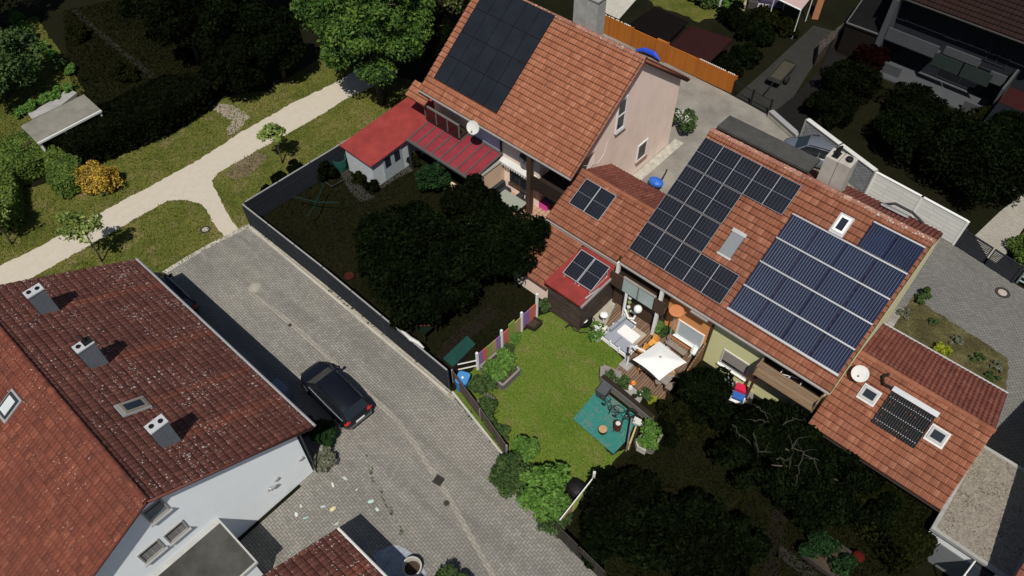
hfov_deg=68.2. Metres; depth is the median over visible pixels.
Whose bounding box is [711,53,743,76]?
plot shrub
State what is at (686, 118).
white rose bush
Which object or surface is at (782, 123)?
wall
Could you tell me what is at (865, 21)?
dark flat garage
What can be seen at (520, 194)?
terrace chair
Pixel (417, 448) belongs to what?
drain channel
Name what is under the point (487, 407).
garden shrub
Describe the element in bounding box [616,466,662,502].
dark laurel
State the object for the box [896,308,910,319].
weed tuft
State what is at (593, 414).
patio
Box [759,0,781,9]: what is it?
garden couch
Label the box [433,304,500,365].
dirt path
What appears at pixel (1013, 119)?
garden tree
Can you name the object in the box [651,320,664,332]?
potted plant
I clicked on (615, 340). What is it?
garden sofa
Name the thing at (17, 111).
border plant
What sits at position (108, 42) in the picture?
flagstone path
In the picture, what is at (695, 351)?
garden chair
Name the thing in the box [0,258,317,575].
white gabled house
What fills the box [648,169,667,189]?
blue cart
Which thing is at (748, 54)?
plot shrub
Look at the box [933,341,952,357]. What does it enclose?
euphorbia
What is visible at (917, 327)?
weedy bed
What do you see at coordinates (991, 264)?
slatted gate
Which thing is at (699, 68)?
orange board fence
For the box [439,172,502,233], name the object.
spreading tree
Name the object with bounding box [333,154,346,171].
rain barrel
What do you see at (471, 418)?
joint weeds
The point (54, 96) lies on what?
border plant
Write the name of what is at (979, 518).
gravel roof garage
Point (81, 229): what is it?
young tree
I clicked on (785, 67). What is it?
cargo trailer
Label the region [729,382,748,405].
toy kitchen
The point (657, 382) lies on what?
wooden bench
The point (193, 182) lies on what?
gravel path
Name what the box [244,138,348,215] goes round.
privacy fence
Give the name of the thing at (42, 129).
garden shelter
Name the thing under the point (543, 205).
storage box
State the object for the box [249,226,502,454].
kerb
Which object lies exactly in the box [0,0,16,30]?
conifer
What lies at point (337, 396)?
parked car
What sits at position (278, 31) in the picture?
conifer
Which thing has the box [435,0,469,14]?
ash tree
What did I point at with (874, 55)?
garden tree
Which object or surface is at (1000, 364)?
weed tuft
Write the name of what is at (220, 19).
conifer
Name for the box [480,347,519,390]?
raised bed
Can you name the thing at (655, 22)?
dark shed
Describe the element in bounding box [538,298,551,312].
garden shrub
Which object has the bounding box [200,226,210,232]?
manhole cover
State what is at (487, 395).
garden shrub
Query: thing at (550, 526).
laurel shrub
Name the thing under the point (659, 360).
cantilever parasol
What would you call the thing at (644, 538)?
dark laurel
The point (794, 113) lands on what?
dark paving
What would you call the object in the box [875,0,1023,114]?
apartment house
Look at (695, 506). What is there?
dark laurel
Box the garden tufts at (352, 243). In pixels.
[266,165,539,368]
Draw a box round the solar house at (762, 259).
[610,116,942,418]
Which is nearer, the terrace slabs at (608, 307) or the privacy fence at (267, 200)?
the terrace slabs at (608, 307)
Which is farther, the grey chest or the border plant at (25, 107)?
the border plant at (25, 107)
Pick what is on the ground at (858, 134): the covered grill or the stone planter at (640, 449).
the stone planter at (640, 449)
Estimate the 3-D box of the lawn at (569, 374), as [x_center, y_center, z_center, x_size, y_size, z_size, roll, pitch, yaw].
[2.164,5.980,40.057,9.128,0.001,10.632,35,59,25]
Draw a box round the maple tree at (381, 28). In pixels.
[289,0,435,104]
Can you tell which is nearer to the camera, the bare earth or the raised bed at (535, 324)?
the raised bed at (535, 324)
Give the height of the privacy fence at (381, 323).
1.900 m
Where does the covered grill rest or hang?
on the lawn at (569, 374)
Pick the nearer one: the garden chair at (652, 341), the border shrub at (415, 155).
the garden chair at (652, 341)
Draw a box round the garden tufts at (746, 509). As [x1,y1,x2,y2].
[570,431,884,575]
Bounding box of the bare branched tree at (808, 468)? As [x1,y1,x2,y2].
[712,397,903,536]
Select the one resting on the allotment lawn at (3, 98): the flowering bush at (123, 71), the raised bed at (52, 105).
the raised bed at (52, 105)
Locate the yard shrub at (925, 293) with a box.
[915,286,931,303]
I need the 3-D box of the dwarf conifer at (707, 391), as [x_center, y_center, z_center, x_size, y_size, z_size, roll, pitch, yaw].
[9.782,5.584,38.287,3.100,3.188,3.728,4,51,4]
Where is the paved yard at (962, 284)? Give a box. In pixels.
[886,238,1023,467]
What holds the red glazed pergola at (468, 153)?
on the ground at (858, 134)
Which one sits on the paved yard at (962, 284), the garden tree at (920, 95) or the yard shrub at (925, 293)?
the yard shrub at (925, 293)
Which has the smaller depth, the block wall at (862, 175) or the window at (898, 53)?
the block wall at (862, 175)
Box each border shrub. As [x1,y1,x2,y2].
[317,160,338,180]
[351,170,366,183]
[363,179,379,194]
[406,151,420,166]
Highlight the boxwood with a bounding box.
[435,563,468,575]
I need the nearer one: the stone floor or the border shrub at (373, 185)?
the stone floor
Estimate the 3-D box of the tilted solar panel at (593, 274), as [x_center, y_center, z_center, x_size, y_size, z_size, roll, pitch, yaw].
[4.477,-0.654,41.496,0.980,0.878,1.650,35,59,25]
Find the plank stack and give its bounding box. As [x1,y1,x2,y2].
[625,418,638,451]
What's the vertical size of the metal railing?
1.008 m
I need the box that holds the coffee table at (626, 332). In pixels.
[617,324,639,343]
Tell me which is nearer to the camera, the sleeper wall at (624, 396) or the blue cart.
the sleeper wall at (624, 396)
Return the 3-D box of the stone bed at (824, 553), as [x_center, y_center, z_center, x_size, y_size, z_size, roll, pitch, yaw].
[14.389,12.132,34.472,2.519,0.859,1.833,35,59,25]
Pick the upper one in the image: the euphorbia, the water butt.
the euphorbia
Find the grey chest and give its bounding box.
[596,380,611,399]
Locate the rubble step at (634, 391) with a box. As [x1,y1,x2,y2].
[624,384,642,402]
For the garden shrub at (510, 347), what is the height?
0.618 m
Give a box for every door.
[382,153,394,180]
[391,146,403,174]
[927,543,970,575]
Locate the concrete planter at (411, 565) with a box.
[402,556,421,575]
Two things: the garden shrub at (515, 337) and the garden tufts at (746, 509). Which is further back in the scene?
the garden shrub at (515, 337)
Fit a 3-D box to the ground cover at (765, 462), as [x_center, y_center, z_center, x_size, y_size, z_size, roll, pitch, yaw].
[13.371,9.441,36.327,2.751,1.394,4.990,-30,57,-21]
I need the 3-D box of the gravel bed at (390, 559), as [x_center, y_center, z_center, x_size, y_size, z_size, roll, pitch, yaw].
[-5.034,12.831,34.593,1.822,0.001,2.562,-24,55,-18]
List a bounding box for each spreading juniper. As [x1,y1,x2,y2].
[655,416,679,448]
[656,398,706,441]
[698,418,729,433]
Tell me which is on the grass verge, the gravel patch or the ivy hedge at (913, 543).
the gravel patch
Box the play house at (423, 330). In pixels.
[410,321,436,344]
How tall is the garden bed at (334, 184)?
0.094 m
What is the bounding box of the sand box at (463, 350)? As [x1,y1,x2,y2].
[443,336,475,371]
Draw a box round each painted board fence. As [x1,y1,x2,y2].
[458,293,538,369]
[560,471,595,526]
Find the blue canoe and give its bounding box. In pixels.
[635,47,659,60]
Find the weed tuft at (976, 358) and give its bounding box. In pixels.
[969,352,986,361]
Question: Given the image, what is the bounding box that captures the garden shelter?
[21,94,102,151]
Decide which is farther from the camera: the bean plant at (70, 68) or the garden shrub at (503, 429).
the bean plant at (70, 68)
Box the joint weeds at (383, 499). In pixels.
[366,454,403,535]
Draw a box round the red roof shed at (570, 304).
[544,246,615,330]
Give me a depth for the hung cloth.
40.20 m
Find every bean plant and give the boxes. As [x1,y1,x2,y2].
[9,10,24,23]
[11,20,31,33]
[23,28,36,37]
[31,38,47,51]
[42,49,59,60]
[50,58,65,69]
[63,62,76,74]
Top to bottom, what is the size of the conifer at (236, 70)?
4.690 m
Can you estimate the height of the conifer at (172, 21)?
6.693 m
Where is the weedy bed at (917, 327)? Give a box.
[894,297,1008,389]
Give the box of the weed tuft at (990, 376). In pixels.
[985,371,1001,382]
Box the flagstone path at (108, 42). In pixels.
[72,9,155,78]
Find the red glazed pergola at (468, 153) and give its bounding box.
[406,121,503,188]
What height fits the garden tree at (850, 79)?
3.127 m
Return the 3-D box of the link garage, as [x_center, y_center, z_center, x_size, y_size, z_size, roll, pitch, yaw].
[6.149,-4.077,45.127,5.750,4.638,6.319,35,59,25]
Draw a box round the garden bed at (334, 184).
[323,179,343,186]
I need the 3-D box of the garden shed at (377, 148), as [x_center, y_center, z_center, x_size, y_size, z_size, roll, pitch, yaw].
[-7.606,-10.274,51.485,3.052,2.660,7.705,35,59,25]
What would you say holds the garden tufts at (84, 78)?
on the ground at (858, 134)
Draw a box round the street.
[166,229,596,575]
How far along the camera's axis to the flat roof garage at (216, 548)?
32.33 m
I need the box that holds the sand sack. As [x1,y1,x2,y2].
[632,417,642,426]
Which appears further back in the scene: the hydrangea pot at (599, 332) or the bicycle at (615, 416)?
the hydrangea pot at (599, 332)
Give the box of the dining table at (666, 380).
[639,365,675,390]
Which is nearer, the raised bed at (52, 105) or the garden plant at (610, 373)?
the garden plant at (610, 373)
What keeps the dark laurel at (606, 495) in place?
on the ground at (858, 134)
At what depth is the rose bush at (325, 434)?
37.94 m
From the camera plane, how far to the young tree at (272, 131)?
49.66 m
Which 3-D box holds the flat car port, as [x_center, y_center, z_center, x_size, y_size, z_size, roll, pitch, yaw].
[14.421,-18.163,58.087,3.430,1.950,3.316,35,59,25]
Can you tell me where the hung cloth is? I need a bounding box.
[401,330,423,348]
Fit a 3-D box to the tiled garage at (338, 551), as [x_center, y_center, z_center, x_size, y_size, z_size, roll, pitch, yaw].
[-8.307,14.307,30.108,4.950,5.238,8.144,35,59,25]
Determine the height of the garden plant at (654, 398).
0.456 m
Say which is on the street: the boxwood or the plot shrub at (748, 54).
the boxwood
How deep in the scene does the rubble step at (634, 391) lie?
40.01 m
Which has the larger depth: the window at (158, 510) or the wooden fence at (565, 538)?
the wooden fence at (565, 538)
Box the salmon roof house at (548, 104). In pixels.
[405,0,690,213]
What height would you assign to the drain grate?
0.020 m
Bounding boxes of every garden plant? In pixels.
[605,368,614,379]
[610,374,630,389]
[637,387,651,401]
[648,395,657,403]
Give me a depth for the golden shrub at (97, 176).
49.20 m
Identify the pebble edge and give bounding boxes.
[633,139,682,179]
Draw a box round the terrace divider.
[686,343,705,372]
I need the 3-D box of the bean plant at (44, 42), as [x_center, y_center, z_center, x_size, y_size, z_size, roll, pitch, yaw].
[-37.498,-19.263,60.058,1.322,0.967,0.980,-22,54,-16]
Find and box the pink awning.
[771,0,812,38]
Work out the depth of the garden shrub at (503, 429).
38.34 m
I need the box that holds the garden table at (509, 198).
[500,189,525,212]
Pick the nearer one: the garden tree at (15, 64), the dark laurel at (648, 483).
the dark laurel at (648, 483)
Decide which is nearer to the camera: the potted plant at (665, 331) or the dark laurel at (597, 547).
the dark laurel at (597, 547)
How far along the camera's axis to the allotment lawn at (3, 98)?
57.37 m
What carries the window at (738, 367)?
in the solar house at (762, 259)
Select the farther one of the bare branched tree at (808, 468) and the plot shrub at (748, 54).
the plot shrub at (748, 54)
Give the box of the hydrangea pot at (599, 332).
[587,321,608,341]
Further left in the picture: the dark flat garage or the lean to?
the lean to
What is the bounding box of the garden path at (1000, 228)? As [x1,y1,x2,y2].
[975,196,1023,261]
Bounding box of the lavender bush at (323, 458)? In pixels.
[311,446,337,472]
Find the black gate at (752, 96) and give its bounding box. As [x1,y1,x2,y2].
[731,80,773,114]
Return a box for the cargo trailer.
[763,57,797,93]
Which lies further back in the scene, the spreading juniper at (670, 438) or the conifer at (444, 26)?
the conifer at (444, 26)
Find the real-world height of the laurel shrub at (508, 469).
1.959 m
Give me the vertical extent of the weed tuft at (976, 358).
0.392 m
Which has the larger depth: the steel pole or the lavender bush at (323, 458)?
the steel pole
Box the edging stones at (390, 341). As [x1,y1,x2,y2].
[247,226,454,399]
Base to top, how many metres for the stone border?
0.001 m
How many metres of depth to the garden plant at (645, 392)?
39.56 m
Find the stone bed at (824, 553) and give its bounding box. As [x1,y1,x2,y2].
[797,530,858,575]
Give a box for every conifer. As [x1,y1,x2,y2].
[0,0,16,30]
[116,0,150,19]
[140,0,205,63]
[190,0,268,61]
[197,31,266,94]
[241,2,310,80]
[412,1,455,63]
[674,365,734,432]
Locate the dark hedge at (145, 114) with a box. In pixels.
[46,72,215,164]
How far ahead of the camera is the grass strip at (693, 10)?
63.61 m
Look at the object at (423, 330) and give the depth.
42.05 m
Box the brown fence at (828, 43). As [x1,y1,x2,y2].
[814,23,845,65]
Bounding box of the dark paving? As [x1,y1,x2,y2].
[775,49,845,132]
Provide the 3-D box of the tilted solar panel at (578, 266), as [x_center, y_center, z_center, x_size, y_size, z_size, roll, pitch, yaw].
[3.717,-1.181,41.926,0.980,0.878,1.650,35,59,25]
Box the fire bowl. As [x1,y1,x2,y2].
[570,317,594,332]
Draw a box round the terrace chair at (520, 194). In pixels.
[515,188,523,198]
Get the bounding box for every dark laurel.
[578,466,651,531]
[578,512,623,569]
[599,492,696,573]
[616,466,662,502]
[662,488,728,556]
[664,522,750,575]
[721,511,772,570]
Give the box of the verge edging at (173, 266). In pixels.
[162,224,250,272]
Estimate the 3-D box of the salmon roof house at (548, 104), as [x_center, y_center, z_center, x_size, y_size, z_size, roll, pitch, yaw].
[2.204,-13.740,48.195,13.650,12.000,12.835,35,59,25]
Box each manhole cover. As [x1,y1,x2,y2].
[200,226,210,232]
[249,283,260,291]
[443,500,449,505]
[995,287,1009,297]
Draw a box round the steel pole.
[584,288,599,298]
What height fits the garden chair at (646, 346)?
0.882 m
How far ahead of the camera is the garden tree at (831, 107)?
52.75 m
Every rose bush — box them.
[299,415,316,437]
[308,419,337,447]
[673,107,697,132]
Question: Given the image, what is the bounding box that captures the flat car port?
[670,26,732,62]
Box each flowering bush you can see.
[66,22,87,43]
[110,60,138,82]
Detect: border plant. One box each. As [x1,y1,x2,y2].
[13,107,28,118]
[18,102,34,113]
[27,99,45,110]
[35,93,52,104]
[44,90,60,101]
[53,85,60,94]
[62,82,72,93]
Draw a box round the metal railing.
[1016,272,1023,283]
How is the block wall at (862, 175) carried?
on the ground at (858, 134)
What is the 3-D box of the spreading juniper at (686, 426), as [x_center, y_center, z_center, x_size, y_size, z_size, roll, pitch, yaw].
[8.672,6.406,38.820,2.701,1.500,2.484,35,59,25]
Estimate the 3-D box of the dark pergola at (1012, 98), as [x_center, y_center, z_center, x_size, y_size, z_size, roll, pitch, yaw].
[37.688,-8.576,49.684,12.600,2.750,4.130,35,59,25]
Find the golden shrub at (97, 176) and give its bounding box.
[73,160,122,194]
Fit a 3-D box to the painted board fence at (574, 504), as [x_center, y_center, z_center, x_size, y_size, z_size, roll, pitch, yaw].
[3.095,10.040,35.674,0.178,1.750,2.784,31,58,23]
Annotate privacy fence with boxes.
[241,204,450,389]
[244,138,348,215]
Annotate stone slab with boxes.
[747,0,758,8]
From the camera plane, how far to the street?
38.33 m
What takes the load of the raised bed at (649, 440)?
on the ground at (858, 134)
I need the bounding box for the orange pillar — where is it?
[812,0,823,19]
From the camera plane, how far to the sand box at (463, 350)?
41.39 m
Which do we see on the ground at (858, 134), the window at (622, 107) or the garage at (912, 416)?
the garage at (912, 416)
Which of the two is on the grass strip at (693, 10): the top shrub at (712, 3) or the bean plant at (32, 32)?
the top shrub at (712, 3)
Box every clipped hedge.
[0,130,83,233]
[43,155,84,199]
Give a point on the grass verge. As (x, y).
(152, 248)
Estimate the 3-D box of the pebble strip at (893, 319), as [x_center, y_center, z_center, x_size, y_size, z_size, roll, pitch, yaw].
[21.130,2.381,42.765,0.500,0.001,4.215,35,59,25]
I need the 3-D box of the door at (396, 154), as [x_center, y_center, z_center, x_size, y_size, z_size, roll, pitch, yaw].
[-7.616,-8.488,50.442,0.060,1.950,0.800,35,59,25]
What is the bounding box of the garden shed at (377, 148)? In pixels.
[340,97,434,184]
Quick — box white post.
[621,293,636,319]
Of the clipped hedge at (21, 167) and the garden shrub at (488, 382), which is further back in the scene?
the clipped hedge at (21, 167)
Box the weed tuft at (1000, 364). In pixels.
[990,359,1003,372]
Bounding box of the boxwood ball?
[1005,234,1023,267]
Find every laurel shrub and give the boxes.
[487,450,533,499]
[511,435,540,464]
[537,505,572,535]
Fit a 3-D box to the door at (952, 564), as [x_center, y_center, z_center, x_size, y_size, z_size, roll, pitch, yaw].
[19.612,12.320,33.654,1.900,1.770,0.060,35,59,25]
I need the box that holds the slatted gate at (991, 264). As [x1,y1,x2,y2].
[955,229,1023,282]
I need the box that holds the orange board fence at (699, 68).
[603,14,737,93]
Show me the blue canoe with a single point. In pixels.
(650, 52)
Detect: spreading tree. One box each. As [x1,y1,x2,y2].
[351,199,489,330]
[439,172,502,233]
[456,200,551,282]
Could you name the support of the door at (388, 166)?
in the garden shed at (377, 148)
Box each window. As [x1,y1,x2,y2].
[137,539,168,566]
[141,498,172,526]
[163,520,191,546]
[508,169,525,193]
[614,95,628,134]
[635,138,648,164]
[673,319,704,349]
[717,348,750,381]
[889,43,912,64]
[905,4,951,35]
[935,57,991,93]
[957,23,994,51]
[984,35,1019,68]
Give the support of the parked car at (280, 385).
on the street
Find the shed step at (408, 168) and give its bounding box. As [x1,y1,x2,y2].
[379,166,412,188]
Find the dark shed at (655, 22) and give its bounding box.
[629,7,687,44]
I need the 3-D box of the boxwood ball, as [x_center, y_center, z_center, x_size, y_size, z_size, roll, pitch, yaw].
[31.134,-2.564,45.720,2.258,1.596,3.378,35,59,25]
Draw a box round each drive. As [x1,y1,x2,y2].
[603,33,857,193]
[735,25,832,113]
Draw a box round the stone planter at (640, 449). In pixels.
[634,436,646,454]
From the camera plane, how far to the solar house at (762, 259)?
38.00 m
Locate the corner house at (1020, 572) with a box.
[1014,561,1023,575]
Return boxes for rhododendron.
[515,462,573,523]
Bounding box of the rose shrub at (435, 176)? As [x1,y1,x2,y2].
[413,161,451,190]
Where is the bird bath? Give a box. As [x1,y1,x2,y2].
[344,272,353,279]
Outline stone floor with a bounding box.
[725,377,753,404]
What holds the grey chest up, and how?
on the patio
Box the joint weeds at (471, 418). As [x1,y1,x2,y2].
[455,395,500,454]
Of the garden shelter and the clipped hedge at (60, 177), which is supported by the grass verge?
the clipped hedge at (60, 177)
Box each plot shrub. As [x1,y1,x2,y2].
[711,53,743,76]
[715,0,753,29]
[722,41,763,68]
[734,18,775,45]
[747,3,782,28]
[776,15,798,37]
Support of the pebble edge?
on the drive at (711, 106)
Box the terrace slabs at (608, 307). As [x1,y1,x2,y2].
[591,298,614,331]
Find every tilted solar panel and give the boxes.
[563,249,594,283]
[577,259,609,293]
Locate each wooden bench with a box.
[654,378,676,386]
[665,339,686,358]
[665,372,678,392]
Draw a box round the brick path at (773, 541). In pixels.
[761,507,792,575]
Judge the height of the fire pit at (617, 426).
0.768 m
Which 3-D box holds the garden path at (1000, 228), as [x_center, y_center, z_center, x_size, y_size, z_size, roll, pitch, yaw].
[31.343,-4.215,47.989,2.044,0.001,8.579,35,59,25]
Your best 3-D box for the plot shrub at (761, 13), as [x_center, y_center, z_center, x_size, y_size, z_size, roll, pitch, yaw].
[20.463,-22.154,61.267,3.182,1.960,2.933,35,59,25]
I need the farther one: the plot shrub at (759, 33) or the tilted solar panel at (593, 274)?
the plot shrub at (759, 33)
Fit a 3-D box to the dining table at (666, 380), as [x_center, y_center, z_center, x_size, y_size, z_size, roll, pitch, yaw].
[7.747,4.589,40.465,1.750,0.750,0.950,35,59,25]
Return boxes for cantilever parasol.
[618,341,686,380]
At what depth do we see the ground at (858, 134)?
49.86 m
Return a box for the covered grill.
[565,478,586,502]
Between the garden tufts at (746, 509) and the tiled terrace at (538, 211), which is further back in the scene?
the tiled terrace at (538, 211)
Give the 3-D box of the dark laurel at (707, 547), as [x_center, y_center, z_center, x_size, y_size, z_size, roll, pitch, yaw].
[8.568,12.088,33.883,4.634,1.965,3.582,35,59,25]
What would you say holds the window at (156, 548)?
in the white gabled house at (151, 423)
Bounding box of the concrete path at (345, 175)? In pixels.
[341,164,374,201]
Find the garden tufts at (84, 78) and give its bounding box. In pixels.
[62,0,220,104]
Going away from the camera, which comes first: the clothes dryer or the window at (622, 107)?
the window at (622, 107)
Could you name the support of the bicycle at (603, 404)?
on the patio
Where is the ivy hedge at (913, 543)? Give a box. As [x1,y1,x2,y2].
[827,445,939,575]
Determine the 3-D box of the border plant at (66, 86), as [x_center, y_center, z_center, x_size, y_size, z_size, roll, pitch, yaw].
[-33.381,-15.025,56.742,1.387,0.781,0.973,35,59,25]
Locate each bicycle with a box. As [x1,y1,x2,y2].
[600,396,624,412]
[608,405,634,423]
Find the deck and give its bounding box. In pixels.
[605,303,694,399]
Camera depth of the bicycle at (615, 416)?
39.17 m
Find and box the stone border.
[775,546,818,575]
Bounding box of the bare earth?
[223,150,266,179]
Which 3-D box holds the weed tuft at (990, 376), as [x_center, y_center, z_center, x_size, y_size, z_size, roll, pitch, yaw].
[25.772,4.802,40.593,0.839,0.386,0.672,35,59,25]
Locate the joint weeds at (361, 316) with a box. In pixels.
[263,235,451,393]
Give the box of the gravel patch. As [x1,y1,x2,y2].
[212,104,249,134]
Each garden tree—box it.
[0,26,48,97]
[802,90,855,128]
[818,58,884,109]
[852,43,890,69]
[873,102,961,164]
[881,81,950,113]
[918,108,1023,208]
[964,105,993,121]
[986,109,1023,166]
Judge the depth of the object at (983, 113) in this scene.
52.33 m
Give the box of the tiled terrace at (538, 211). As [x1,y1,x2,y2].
[467,191,555,223]
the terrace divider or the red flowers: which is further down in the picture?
the red flowers
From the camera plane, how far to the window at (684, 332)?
41.08 m
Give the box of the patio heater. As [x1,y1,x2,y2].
[663,304,683,348]
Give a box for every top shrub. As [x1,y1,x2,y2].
[694,0,719,8]
[722,0,744,7]
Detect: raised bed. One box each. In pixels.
[28,90,77,119]
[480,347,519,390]
[525,317,541,330]
[636,417,662,454]
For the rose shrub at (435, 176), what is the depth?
48.85 m
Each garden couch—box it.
[492,179,510,192]
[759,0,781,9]
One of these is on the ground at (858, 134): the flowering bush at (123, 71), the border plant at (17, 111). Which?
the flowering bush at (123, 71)
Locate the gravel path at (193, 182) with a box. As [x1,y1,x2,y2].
[0,68,397,283]
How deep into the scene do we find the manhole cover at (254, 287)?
44.99 m
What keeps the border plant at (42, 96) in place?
on the allotment lawn at (3, 98)
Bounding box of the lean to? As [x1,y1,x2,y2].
[514,226,582,299]
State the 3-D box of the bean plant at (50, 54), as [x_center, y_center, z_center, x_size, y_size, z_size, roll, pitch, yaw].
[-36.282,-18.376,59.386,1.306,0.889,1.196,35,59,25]
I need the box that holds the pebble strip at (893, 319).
[887,306,903,326]
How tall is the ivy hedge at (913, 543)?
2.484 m
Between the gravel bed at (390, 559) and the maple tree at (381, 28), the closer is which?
the gravel bed at (390, 559)
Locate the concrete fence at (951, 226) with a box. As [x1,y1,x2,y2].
[865,172,969,244]
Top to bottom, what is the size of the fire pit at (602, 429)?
0.300 m
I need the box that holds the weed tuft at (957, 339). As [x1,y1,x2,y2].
[949,334,963,345]
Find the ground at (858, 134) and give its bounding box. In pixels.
[0,0,1023,575]
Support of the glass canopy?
on the ground at (858, 134)
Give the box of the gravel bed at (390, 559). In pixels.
[373,545,425,575]
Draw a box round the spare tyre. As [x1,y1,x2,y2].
[626,408,637,418]
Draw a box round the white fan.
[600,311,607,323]
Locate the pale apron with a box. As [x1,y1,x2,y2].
[605,0,634,18]
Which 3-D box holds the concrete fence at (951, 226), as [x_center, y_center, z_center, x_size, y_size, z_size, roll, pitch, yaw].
[25.221,-5.034,47.394,0.171,2.050,6.179,-37,60,-25]
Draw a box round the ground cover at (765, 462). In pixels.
[739,455,793,512]
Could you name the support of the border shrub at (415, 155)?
on the ground at (858, 134)
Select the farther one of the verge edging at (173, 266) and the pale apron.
the pale apron
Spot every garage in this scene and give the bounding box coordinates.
[152,518,262,575]
[262,527,387,575]
[545,163,665,265]
[808,323,1008,512]
[836,0,892,58]
[927,445,1023,575]
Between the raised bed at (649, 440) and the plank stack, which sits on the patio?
the plank stack
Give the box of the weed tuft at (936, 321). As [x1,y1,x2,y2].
[929,317,939,325]
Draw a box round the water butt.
[455,371,470,391]
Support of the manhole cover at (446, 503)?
on the street
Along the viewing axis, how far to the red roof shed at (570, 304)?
42.18 m
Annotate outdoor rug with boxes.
[633,327,645,344]
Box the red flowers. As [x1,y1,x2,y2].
[852,550,864,561]
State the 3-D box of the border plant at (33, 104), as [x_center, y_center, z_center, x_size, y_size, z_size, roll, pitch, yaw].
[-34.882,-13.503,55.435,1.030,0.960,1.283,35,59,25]
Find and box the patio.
[573,392,637,453]
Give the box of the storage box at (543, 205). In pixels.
[539,199,549,210]
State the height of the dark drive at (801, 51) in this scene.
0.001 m
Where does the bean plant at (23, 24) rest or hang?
on the allotment lawn at (3, 98)
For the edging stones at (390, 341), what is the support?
on the street
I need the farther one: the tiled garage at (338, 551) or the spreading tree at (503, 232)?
the spreading tree at (503, 232)
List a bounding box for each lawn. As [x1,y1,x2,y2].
[0,16,83,140]
[454,312,623,501]
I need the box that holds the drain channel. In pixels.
[248,291,495,575]
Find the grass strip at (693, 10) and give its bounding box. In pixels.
[650,0,723,21]
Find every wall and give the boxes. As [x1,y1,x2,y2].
[599,365,654,420]
[767,110,799,137]
[799,118,878,193]
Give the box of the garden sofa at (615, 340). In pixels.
[601,313,637,357]
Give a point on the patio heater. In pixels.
(675, 310)
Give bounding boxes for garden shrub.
[468,372,497,394]
[475,392,495,405]
[478,395,497,425]
[492,423,510,440]
[503,342,515,352]
[511,332,520,344]
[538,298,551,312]
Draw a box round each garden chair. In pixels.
[636,343,649,354]
[648,334,659,346]
[690,345,699,355]
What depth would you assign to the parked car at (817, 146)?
50.45 m
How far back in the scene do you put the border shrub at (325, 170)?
50.06 m
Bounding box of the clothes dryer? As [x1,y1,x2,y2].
[293,183,338,215]
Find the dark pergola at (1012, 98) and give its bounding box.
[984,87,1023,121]
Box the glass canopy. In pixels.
[963,560,996,575]
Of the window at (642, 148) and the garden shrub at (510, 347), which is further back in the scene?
the window at (642, 148)
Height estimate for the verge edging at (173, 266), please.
0.001 m
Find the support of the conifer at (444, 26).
on the ground at (858, 134)
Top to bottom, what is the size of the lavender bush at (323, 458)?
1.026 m
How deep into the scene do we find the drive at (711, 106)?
54.56 m
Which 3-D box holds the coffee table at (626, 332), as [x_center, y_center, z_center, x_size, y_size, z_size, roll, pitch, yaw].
[6.492,2.671,42.226,0.720,0.420,1.150,-38,60,-26]
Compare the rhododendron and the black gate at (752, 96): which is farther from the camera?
the black gate at (752, 96)
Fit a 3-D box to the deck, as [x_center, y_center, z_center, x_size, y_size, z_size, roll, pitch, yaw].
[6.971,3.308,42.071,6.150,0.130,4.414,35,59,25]
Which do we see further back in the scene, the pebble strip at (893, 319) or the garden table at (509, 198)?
the garden table at (509, 198)
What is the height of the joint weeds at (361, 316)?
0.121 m
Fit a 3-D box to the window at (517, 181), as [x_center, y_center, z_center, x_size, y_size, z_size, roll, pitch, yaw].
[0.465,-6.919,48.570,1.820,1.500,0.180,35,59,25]
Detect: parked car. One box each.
[154,272,198,312]
[271,377,294,402]
[300,361,371,429]
[784,134,842,168]
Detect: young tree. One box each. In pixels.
[0,198,12,244]
[54,211,104,261]
[256,122,285,163]
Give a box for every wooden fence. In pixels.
[451,369,507,453]
[554,522,606,575]
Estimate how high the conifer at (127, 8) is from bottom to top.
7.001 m
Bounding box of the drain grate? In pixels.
[432,474,444,485]
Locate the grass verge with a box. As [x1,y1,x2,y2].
[0,60,412,280]
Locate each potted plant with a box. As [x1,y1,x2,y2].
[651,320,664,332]
[657,325,674,337]
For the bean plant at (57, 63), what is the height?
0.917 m

